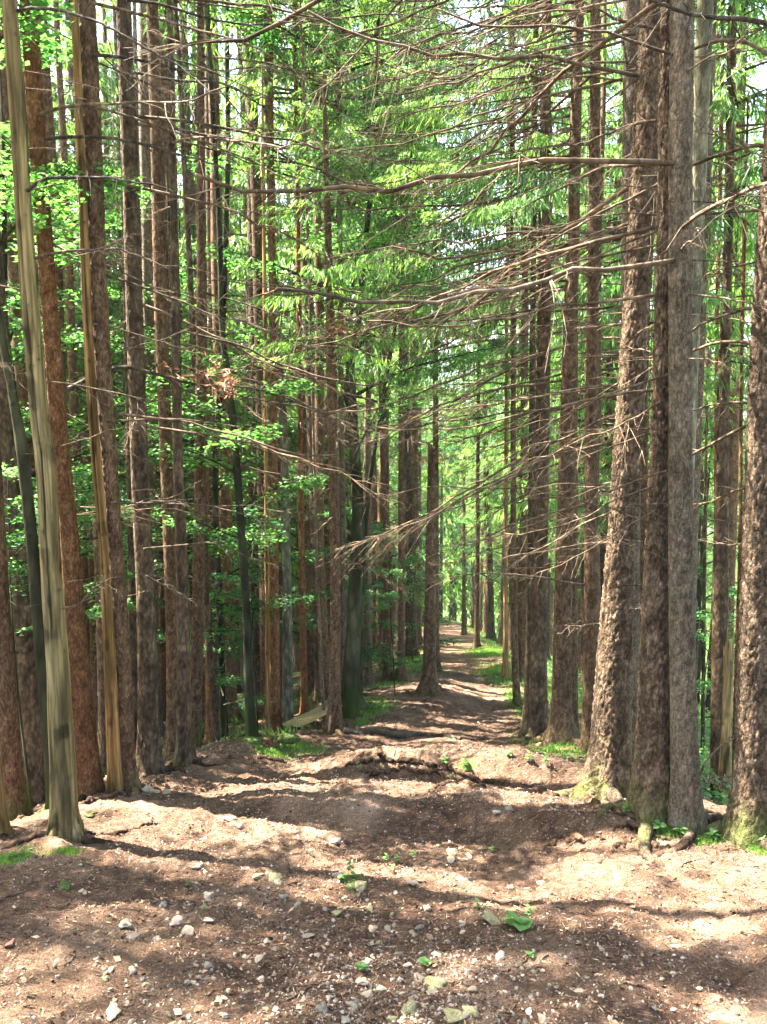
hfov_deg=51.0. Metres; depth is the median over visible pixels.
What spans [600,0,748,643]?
spruce tree
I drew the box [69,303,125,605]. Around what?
spruce tree
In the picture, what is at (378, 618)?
spruce tree
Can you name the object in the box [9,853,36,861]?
moss patch
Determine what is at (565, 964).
twig
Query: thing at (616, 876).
stone
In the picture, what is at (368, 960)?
stone
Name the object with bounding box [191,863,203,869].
stone
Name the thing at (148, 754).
spruce tree
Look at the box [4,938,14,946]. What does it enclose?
bark flake
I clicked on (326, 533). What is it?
spruce tree
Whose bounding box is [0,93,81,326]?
spruce tree
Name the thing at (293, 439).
spruce tree
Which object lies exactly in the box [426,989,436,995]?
stone
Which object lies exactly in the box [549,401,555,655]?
spruce tree
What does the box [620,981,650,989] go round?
twig
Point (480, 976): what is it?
twig
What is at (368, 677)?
spruce tree
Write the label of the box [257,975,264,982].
stone
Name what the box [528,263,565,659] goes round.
spruce tree
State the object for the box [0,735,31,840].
dead tree
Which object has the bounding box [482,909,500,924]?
stone
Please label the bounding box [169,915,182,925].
stone
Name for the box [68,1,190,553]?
spruce tree
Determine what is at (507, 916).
seedling
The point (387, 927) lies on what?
stone
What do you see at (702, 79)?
spruce tree
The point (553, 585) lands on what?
spruce tree
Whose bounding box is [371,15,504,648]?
spruce tree
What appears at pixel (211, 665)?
spruce tree
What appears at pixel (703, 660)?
spruce tree
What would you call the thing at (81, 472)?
beech sapling
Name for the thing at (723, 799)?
undergrowth
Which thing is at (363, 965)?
seedling
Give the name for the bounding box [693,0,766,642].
spruce tree
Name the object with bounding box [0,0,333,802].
spruce tree
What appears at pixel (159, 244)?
spruce tree
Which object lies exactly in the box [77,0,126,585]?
spruce tree
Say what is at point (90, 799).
exposed root
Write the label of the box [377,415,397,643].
spruce tree
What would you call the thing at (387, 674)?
spruce tree
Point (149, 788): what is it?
stone
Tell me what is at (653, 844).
exposed root
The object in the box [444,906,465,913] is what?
twig
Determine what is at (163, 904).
stone
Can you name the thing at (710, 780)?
dead branch
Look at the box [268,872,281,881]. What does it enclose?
stone
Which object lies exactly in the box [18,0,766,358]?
sky
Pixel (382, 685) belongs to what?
exposed root
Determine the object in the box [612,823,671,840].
exposed root
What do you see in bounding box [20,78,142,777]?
spruce tree
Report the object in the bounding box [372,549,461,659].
beech sapling
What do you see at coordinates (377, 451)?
spruce tree
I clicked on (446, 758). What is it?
seedling
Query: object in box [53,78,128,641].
spruce tree
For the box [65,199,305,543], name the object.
beech tree
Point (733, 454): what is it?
spruce tree
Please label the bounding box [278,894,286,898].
stone
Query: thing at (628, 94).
spruce tree
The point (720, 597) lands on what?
spruce tree
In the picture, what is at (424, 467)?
spruce tree
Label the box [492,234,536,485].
spruce tree
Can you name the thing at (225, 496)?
spruce tree
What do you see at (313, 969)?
twig
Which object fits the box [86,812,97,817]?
moss patch
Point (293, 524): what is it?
tree
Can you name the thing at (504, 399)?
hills
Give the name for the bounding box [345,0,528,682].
spruce tree
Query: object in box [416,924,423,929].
stone
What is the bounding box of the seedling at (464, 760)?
[461,754,469,768]
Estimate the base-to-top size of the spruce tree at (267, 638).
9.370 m
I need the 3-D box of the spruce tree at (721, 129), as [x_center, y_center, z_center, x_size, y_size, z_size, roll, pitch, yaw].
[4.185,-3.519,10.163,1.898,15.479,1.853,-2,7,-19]
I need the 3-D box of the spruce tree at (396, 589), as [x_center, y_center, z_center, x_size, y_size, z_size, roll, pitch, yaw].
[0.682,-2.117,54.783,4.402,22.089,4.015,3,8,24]
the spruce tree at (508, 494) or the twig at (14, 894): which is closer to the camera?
the twig at (14, 894)
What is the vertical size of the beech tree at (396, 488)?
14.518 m
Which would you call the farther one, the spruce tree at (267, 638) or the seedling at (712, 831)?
the spruce tree at (267, 638)
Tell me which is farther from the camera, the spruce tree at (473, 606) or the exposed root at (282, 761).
the spruce tree at (473, 606)
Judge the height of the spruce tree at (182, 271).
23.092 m
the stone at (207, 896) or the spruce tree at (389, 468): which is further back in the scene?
the spruce tree at (389, 468)
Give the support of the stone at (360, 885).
on the ground at (470, 702)
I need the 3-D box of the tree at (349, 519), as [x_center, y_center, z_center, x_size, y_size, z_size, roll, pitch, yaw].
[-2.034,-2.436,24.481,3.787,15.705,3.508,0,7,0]
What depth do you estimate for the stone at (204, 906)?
4.33 m
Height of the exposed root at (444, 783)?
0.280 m
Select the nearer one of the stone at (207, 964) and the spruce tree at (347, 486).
the stone at (207, 964)
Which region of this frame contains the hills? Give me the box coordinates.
[285,343,746,530]
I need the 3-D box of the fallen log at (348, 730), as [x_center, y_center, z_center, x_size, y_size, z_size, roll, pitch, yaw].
[0.225,2.762,9.820,1.567,0.358,0.266,3,8,21]
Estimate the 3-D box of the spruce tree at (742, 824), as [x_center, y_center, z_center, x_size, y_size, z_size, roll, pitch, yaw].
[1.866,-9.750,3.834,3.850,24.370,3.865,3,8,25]
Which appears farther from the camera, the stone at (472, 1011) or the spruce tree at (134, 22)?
the spruce tree at (134, 22)
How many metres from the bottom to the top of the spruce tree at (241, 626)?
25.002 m
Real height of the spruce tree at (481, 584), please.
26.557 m
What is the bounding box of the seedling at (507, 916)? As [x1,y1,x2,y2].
[500,914,511,925]
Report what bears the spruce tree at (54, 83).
on the ground at (470, 702)
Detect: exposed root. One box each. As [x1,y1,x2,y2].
[78,791,118,804]
[83,819,157,834]
[119,755,207,796]
[258,757,302,762]
[345,746,445,770]
[359,761,413,776]
[362,716,402,731]
[363,680,418,691]
[371,743,385,757]
[395,763,497,787]
[428,779,455,791]
[440,762,543,787]
[526,780,558,795]
[543,832,604,850]
[583,794,635,820]
[597,837,682,863]
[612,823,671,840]
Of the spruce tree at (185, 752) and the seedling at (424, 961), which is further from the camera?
the spruce tree at (185, 752)
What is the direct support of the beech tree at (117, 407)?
on the ground at (470, 702)
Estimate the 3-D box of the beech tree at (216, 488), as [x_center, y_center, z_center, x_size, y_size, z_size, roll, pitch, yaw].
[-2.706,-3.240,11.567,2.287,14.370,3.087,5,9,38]
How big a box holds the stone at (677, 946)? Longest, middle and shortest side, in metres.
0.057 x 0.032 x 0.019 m
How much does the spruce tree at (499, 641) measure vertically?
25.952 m
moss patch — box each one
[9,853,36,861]
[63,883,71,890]
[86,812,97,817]
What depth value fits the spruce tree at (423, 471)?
48.02 m
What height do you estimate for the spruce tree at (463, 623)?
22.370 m
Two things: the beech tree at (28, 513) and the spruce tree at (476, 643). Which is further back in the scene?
the spruce tree at (476, 643)
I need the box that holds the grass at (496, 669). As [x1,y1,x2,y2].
[0,628,766,873]
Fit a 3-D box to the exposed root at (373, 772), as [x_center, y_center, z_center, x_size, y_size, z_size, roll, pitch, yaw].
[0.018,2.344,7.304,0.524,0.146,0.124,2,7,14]
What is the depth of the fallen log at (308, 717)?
10.87 m
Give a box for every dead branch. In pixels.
[700,733,733,776]
[708,774,727,787]
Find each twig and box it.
[0,887,31,900]
[64,953,76,965]
[222,891,252,894]
[286,983,317,1000]
[299,968,324,973]
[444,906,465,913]
[448,899,476,902]
[463,932,480,942]
[469,990,485,993]
[478,974,491,979]
[515,956,528,967]
[550,959,581,970]
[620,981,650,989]
[649,949,672,956]
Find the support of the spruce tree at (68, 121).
on the ground at (470, 702)
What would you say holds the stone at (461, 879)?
on the ground at (470, 702)
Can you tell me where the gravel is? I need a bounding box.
[1,713,765,1023]
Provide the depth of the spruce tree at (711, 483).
24.21 m
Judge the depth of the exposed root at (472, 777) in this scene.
6.98 m
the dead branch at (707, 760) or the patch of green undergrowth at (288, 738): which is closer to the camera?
the dead branch at (707, 760)
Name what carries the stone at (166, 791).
on the ground at (470, 702)
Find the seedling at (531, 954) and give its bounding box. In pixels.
[525,951,535,957]
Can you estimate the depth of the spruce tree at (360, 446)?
38.34 m
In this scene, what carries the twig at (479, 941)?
on the ground at (470, 702)
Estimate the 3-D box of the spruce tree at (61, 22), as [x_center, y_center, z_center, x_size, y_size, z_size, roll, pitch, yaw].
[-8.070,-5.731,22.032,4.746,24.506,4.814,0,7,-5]
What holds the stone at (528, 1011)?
on the ground at (470, 702)
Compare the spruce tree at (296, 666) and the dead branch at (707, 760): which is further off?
the spruce tree at (296, 666)
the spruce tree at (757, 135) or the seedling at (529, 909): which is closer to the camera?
the seedling at (529, 909)
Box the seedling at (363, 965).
[355,961,368,971]
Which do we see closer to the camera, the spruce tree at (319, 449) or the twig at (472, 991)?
the twig at (472, 991)
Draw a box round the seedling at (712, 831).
[707,827,719,839]
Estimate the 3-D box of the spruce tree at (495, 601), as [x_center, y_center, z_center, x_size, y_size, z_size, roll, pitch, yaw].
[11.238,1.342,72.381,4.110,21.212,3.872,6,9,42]
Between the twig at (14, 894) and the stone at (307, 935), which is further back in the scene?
the twig at (14, 894)
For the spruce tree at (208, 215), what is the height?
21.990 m
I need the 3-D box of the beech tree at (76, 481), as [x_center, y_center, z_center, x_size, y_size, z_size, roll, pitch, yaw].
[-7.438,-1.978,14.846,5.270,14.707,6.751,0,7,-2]
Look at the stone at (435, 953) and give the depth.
3.73 m
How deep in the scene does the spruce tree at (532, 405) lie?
9.89 m
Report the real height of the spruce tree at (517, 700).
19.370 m
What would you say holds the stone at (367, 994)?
on the ground at (470, 702)
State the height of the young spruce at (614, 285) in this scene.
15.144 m
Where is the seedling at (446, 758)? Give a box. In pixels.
[439,755,448,768]
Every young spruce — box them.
[470,245,562,549]
[500,0,713,622]
[508,0,653,683]
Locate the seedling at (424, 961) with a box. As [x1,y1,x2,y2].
[418,957,430,967]
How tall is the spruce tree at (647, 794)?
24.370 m
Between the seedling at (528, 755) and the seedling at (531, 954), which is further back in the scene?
the seedling at (528, 755)
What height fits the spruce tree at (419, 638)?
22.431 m
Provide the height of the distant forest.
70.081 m
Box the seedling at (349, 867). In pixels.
[346,860,355,875]
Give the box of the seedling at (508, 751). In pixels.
[505,749,511,757]
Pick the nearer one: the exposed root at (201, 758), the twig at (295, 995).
the twig at (295, 995)
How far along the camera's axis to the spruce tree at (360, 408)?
25.57 m
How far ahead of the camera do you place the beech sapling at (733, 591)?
13.33 m
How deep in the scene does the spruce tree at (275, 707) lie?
11.53 m
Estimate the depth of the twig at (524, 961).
3.56 m
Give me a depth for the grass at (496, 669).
10.49 m
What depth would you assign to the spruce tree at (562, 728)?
8.39 m
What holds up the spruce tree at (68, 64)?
on the ground at (470, 702)
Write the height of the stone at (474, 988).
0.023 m
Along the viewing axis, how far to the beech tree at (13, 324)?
9.46 m
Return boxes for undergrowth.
[238,733,299,747]
[547,658,731,805]
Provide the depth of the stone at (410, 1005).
3.06 m
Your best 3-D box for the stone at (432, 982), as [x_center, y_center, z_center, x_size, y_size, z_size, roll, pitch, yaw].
[0.220,1.977,3.355,0.114,0.056,0.090,0,7,7]
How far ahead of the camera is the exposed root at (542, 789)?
6.45 m
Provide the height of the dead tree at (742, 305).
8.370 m
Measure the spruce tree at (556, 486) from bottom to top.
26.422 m
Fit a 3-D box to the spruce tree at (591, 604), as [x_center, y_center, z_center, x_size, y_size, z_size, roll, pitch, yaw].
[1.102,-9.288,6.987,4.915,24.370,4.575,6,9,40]
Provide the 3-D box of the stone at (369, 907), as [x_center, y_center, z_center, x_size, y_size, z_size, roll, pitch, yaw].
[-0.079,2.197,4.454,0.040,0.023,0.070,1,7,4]
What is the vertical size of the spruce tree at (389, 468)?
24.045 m
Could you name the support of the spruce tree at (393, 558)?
on the ground at (470, 702)
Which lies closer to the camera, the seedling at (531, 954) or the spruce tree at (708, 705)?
the seedling at (531, 954)
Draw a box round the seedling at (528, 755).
[524,750,532,761]
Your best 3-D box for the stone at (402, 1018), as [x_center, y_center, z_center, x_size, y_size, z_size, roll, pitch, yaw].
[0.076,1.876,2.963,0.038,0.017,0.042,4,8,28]
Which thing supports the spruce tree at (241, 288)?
on the ground at (470, 702)
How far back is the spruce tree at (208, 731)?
11.57 m
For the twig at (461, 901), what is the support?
on the ground at (470, 702)
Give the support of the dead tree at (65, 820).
on the ground at (470, 702)
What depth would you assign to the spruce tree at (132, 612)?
9.41 m
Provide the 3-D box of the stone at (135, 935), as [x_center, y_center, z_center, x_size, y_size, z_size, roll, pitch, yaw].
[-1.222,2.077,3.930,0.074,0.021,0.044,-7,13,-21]
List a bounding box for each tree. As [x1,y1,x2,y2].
[0,0,86,559]
[0,0,114,462]
[0,0,150,814]
[0,0,220,560]
[0,0,236,849]
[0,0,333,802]
[0,2,123,454]
[0,61,194,557]
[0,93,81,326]
[0,143,126,537]
[0,206,124,807]
[0,222,126,546]
[0,285,116,821]
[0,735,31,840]
[2,0,367,795]
[7,10,187,690]
[9,311,87,544]
[11,336,92,526]
[18,0,116,444]
[19,0,140,731]
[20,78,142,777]
[48,0,245,795]
[50,11,126,506]
[51,15,119,358]
[52,0,93,695]
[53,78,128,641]
[62,0,188,528]
[63,0,190,612]
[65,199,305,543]
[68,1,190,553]
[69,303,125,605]
[72,39,155,750]
[73,341,269,650]
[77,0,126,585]
[80,0,365,755]
[80,293,297,617]
[85,0,297,738]
[86,3,193,735]
[108,0,462,778]
[109,0,765,803]
[109,6,193,720]
[111,0,766,857]
[112,0,231,741]
[113,379,246,601]
[115,0,267,440]
[115,181,187,461]
[121,2,328,738]
[132,4,141,247]
[140,0,204,751]
[140,1,297,705]
[141,0,466,766]
[155,1,406,746]
[170,5,223,744]
[175,67,207,364]
[177,0,528,718]
[179,0,348,708]
[181,26,286,688]
[182,186,193,541]
[183,21,252,722]
[186,6,278,724]
[189,0,452,730]
[194,0,443,734]
[213,1,294,718]
[222,5,246,676]
[226,0,304,710]
[228,2,291,503]
[229,3,453,735]
[230,182,350,697]
[232,339,346,601]
[233,203,376,593]
[233,501,242,693]
[236,0,622,748]
[237,0,418,547]
[240,0,371,716]
[240,174,299,683]
[242,0,442,682]
[245,63,275,733]
[246,1,600,739]
[249,0,616,755]
[261,78,291,518]
[266,3,396,519]
[268,122,497,695]
[274,0,373,703]
[274,0,405,647]
[274,0,475,671]
[275,0,540,690]
[282,0,361,700]
[282,295,348,697]
[283,154,295,665]
[286,141,299,672]
[286,337,376,582]
[292,0,644,763]
[293,342,490,576]
[299,0,341,727]
[310,0,422,684]
[313,16,376,570]
[319,0,758,866]
[329,0,600,709]
[337,346,427,523]
[337,367,378,628]
[340,65,348,663]
[343,0,649,730]
[343,2,471,669]
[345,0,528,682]
[346,85,397,667]
[349,82,409,649]
[353,0,564,677]
[357,321,396,517]
[358,0,601,681]
[363,32,451,655]
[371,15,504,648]
[375,9,431,656]
[376,343,426,638]
[377,326,397,560]
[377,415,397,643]
[378,412,425,641]
[384,416,477,697]
[387,0,500,672]
[389,82,448,651]
[389,381,440,504]
[389,442,423,633]
[390,368,441,513]
[394,41,463,641]
[421,403,440,590]
[439,231,490,634]
[441,413,554,603]
[448,228,504,640]
[454,371,498,627]
[455,145,529,645]
[455,372,483,625]
[459,388,497,630]
[461,265,501,633]
[466,0,766,849]
[471,0,620,730]
[474,22,557,654]
[481,210,559,484]
[484,0,740,570]
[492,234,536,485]
[493,296,528,626]
[493,555,508,615]
[495,15,610,547]
[503,19,583,545]
[509,0,652,553]
[509,0,652,680]
[518,0,695,597]
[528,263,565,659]
[548,99,650,599]
[548,146,603,668]
[549,81,561,520]
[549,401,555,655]
[551,294,559,648]
[552,77,714,548]
[553,21,619,689]
[584,0,766,799]
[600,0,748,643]
[616,0,766,750]
[648,0,763,679]
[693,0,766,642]
[694,0,766,736]
[696,407,746,639]
[697,424,743,704]
[700,66,755,750]
[700,409,713,694]
[705,171,753,714]
[706,481,738,616]
[708,57,764,495]
[716,627,733,805]
[731,98,748,774]
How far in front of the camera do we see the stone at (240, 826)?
5.95 m
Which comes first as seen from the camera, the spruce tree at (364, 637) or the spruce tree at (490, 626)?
the spruce tree at (364, 637)
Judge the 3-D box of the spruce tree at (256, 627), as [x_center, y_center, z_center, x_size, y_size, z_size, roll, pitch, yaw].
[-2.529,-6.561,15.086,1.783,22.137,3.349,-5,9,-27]
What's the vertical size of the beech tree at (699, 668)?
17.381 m
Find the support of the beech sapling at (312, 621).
on the ground at (470, 702)
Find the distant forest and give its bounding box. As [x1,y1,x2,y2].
[362,336,737,686]
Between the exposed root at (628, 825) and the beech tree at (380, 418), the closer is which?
the exposed root at (628, 825)
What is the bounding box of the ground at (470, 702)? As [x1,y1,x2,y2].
[0,532,766,1023]
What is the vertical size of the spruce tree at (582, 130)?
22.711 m
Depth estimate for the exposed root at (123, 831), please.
5.81 m
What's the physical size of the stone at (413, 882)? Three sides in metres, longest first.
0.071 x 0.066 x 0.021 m
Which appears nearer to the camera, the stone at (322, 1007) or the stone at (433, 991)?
the stone at (322, 1007)
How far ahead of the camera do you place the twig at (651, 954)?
3.74 m
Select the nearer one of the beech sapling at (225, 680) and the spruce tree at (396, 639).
the beech sapling at (225, 680)
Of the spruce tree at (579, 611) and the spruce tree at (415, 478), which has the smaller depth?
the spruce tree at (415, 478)
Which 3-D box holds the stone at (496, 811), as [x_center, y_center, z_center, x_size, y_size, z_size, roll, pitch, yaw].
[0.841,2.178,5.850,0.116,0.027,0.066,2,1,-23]
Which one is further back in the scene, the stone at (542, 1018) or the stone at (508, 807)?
the stone at (508, 807)
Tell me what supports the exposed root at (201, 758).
on the ground at (470, 702)
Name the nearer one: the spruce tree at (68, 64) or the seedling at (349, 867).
the seedling at (349, 867)
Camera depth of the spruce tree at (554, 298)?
27.46 m
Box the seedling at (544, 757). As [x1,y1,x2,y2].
[542,752,548,761]
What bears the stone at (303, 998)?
on the ground at (470, 702)
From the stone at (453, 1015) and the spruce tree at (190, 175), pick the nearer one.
the stone at (453, 1015)
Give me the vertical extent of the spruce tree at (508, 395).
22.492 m
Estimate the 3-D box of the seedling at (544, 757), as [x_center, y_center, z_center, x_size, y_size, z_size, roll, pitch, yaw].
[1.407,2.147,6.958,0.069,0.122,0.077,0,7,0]
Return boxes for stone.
[106,1002,121,1021]
[118,918,132,928]
[126,932,140,938]
[128,965,136,973]
[141,784,153,793]
[142,982,150,986]
[159,901,166,907]
[162,789,170,793]
[165,1011,171,1017]
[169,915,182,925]
[181,925,193,935]
[183,979,190,984]
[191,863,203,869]
[200,904,207,909]
[203,891,214,900]
[203,917,213,921]
[204,961,211,967]
[222,815,236,820]
[236,823,244,828]
[252,873,262,879]
[254,954,263,962]
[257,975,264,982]
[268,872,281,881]
[274,879,280,884]
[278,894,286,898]
[299,995,307,1001]
[301,933,314,938]
[315,1001,327,1013]
[330,837,341,844]
[331,909,341,916]
[332,871,342,876]
[341,1016,350,1023]
[345,1001,357,1008]
[354,880,366,890]
[355,977,368,985]
[361,990,372,997]
[364,957,372,963]
[366,904,372,911]
[368,925,377,932]
[376,985,386,993]
[384,924,390,931]
[386,1015,397,1021]
[399,1016,405,1023]
[401,999,416,1014]
[402,962,411,966]
[406,880,418,885]
[414,972,424,981]
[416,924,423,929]
[423,905,431,910]
[423,976,447,989]
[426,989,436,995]
[432,951,440,957]
[443,1007,464,1023]
[446,848,456,855]
[447,855,454,863]
[458,877,468,882]
[462,1005,479,1017]
[462,1013,468,1018]
[466,986,476,992]
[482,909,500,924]
[492,810,501,813]
[495,950,505,960]
[504,805,512,809]
[525,1007,531,1015]
[537,1013,548,1023]
[573,987,583,992]
[613,872,620,879]
[671,944,681,948]
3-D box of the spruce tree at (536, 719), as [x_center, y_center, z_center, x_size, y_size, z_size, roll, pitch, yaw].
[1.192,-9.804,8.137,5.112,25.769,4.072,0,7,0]
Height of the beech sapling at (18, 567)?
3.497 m
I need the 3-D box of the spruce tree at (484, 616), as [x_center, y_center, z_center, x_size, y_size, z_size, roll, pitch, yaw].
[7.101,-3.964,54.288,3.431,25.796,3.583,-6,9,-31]
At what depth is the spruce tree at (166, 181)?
12.19 m
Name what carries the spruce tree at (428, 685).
on the ground at (470, 702)
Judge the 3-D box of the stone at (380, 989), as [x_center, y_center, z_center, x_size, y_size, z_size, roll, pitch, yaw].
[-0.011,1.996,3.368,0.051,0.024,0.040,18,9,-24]
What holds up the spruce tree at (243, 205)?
on the ground at (470, 702)
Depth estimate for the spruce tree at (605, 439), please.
17.45 m
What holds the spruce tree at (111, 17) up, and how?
on the ground at (470, 702)
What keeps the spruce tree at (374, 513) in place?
on the ground at (470, 702)
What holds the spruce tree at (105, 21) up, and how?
on the ground at (470, 702)
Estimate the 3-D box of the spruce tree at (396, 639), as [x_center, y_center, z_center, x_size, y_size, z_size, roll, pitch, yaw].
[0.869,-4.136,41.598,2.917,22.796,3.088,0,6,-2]
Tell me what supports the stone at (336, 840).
on the ground at (470, 702)
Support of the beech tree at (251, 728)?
on the ground at (470, 702)
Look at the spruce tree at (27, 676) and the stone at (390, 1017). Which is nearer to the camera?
the stone at (390, 1017)
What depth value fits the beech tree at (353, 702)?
11.66 m
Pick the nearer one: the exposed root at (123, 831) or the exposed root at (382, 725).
the exposed root at (123, 831)
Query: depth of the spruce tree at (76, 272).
16.60 m
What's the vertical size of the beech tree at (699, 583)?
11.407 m
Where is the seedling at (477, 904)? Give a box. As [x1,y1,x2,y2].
[474,898,480,909]
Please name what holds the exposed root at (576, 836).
on the ground at (470, 702)
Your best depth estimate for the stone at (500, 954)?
3.63 m
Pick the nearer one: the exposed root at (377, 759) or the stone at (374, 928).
the stone at (374, 928)
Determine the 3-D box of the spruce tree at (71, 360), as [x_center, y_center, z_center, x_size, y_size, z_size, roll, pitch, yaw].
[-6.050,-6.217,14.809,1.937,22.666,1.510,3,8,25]
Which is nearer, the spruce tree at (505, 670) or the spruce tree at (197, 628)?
the spruce tree at (197, 628)
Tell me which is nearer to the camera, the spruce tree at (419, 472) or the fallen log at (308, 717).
the fallen log at (308, 717)
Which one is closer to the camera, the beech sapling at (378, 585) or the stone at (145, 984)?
the stone at (145, 984)
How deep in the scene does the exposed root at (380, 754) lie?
7.41 m
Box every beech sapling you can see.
[2,459,131,809]
[9,463,163,624]
[122,408,293,627]
[156,498,319,730]
[190,601,274,738]
[212,483,351,639]
[279,516,402,669]
[327,584,422,676]
[362,527,423,695]
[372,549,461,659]
[695,586,736,754]
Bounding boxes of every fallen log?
[282,703,341,732]
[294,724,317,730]
[343,722,461,739]
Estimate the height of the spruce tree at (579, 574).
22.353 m
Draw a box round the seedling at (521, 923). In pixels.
[505,911,532,930]
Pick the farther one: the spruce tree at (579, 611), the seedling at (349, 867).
the spruce tree at (579, 611)
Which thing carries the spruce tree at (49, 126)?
on the ground at (470, 702)
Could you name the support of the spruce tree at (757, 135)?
on the ground at (470, 702)
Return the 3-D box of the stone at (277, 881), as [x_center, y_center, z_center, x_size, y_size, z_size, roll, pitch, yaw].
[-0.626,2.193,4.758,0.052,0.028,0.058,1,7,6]
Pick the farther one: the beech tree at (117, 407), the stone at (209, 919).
the beech tree at (117, 407)
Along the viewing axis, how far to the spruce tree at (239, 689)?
24.22 m
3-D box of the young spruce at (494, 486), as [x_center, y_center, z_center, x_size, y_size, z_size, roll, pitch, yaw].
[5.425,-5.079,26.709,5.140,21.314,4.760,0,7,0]
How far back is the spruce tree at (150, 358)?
13.33 m
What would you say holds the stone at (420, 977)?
on the ground at (470, 702)
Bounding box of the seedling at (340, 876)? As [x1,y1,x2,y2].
[337,873,347,878]
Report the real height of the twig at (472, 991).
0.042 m
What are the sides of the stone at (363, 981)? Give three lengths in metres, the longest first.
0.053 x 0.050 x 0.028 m
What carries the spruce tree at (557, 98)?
on the ground at (470, 702)
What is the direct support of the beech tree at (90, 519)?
on the ground at (470, 702)
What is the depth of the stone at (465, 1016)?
3.00 m
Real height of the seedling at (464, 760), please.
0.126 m
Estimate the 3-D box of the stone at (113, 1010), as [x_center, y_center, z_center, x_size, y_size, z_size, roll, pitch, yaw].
[-1.053,1.951,3.135,0.061,0.022,0.107,3,1,-15]
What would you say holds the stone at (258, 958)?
on the ground at (470, 702)
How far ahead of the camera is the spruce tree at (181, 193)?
31.80 m
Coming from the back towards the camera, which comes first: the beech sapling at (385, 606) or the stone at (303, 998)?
the beech sapling at (385, 606)
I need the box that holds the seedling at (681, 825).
[674,822,687,834]
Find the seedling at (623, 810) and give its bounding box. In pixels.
[622,804,631,811]
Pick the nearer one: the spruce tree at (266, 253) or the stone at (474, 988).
the stone at (474, 988)
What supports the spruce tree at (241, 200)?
on the ground at (470, 702)
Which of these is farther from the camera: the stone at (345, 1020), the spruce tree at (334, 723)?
the spruce tree at (334, 723)
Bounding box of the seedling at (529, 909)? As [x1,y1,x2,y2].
[524,904,533,917]
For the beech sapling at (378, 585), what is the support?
on the ground at (470, 702)
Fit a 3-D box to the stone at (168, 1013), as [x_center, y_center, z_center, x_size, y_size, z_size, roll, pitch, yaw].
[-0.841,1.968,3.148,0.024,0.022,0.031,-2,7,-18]
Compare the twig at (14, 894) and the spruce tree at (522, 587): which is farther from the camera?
the spruce tree at (522, 587)
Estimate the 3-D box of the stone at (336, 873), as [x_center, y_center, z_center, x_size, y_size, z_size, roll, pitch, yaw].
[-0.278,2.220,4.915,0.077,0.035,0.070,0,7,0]
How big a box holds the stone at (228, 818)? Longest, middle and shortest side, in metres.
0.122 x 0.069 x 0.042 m
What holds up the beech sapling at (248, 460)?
on the ground at (470, 702)
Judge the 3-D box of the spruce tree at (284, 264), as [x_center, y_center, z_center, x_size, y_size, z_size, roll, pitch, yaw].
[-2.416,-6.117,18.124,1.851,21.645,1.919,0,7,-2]
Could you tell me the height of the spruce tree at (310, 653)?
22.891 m
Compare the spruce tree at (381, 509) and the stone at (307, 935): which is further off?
the spruce tree at (381, 509)
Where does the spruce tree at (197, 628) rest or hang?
on the ground at (470, 702)
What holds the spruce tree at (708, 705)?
on the ground at (470, 702)
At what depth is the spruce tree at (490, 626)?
40.07 m
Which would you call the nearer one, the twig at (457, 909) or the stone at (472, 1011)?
the stone at (472, 1011)
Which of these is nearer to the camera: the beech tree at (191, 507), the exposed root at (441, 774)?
the exposed root at (441, 774)
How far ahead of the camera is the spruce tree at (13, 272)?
11.14 m
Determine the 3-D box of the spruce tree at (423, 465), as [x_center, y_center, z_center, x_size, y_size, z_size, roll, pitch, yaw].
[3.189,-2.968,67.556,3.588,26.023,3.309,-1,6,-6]
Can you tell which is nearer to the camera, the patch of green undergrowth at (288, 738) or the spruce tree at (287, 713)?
the patch of green undergrowth at (288, 738)
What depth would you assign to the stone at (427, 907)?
4.46 m
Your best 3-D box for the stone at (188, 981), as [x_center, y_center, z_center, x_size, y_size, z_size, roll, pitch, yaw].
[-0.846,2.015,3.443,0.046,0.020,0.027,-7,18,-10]
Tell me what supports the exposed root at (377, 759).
on the ground at (470, 702)
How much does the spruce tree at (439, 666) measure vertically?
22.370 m
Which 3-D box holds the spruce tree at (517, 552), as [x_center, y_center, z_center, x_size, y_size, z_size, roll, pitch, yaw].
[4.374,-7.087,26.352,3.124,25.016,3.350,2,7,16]
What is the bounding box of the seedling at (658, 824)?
[652,820,666,832]
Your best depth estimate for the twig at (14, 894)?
4.46 m
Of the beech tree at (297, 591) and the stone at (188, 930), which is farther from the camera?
the beech tree at (297, 591)
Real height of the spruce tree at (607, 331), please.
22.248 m
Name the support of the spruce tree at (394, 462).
on the ground at (470, 702)
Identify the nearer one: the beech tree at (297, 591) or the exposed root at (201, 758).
the exposed root at (201, 758)
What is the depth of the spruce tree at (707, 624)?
56.22 m
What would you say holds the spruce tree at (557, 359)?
on the ground at (470, 702)
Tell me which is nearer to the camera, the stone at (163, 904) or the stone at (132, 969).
the stone at (132, 969)
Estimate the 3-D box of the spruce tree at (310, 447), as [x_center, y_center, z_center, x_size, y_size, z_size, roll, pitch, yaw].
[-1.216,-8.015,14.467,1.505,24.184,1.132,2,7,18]
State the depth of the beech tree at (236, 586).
14.86 m
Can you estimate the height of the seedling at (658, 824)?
0.072 m
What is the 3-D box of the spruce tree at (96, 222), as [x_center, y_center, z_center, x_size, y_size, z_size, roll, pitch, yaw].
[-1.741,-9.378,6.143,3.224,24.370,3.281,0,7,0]
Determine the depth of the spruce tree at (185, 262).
24.30 m
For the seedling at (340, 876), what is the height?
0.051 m

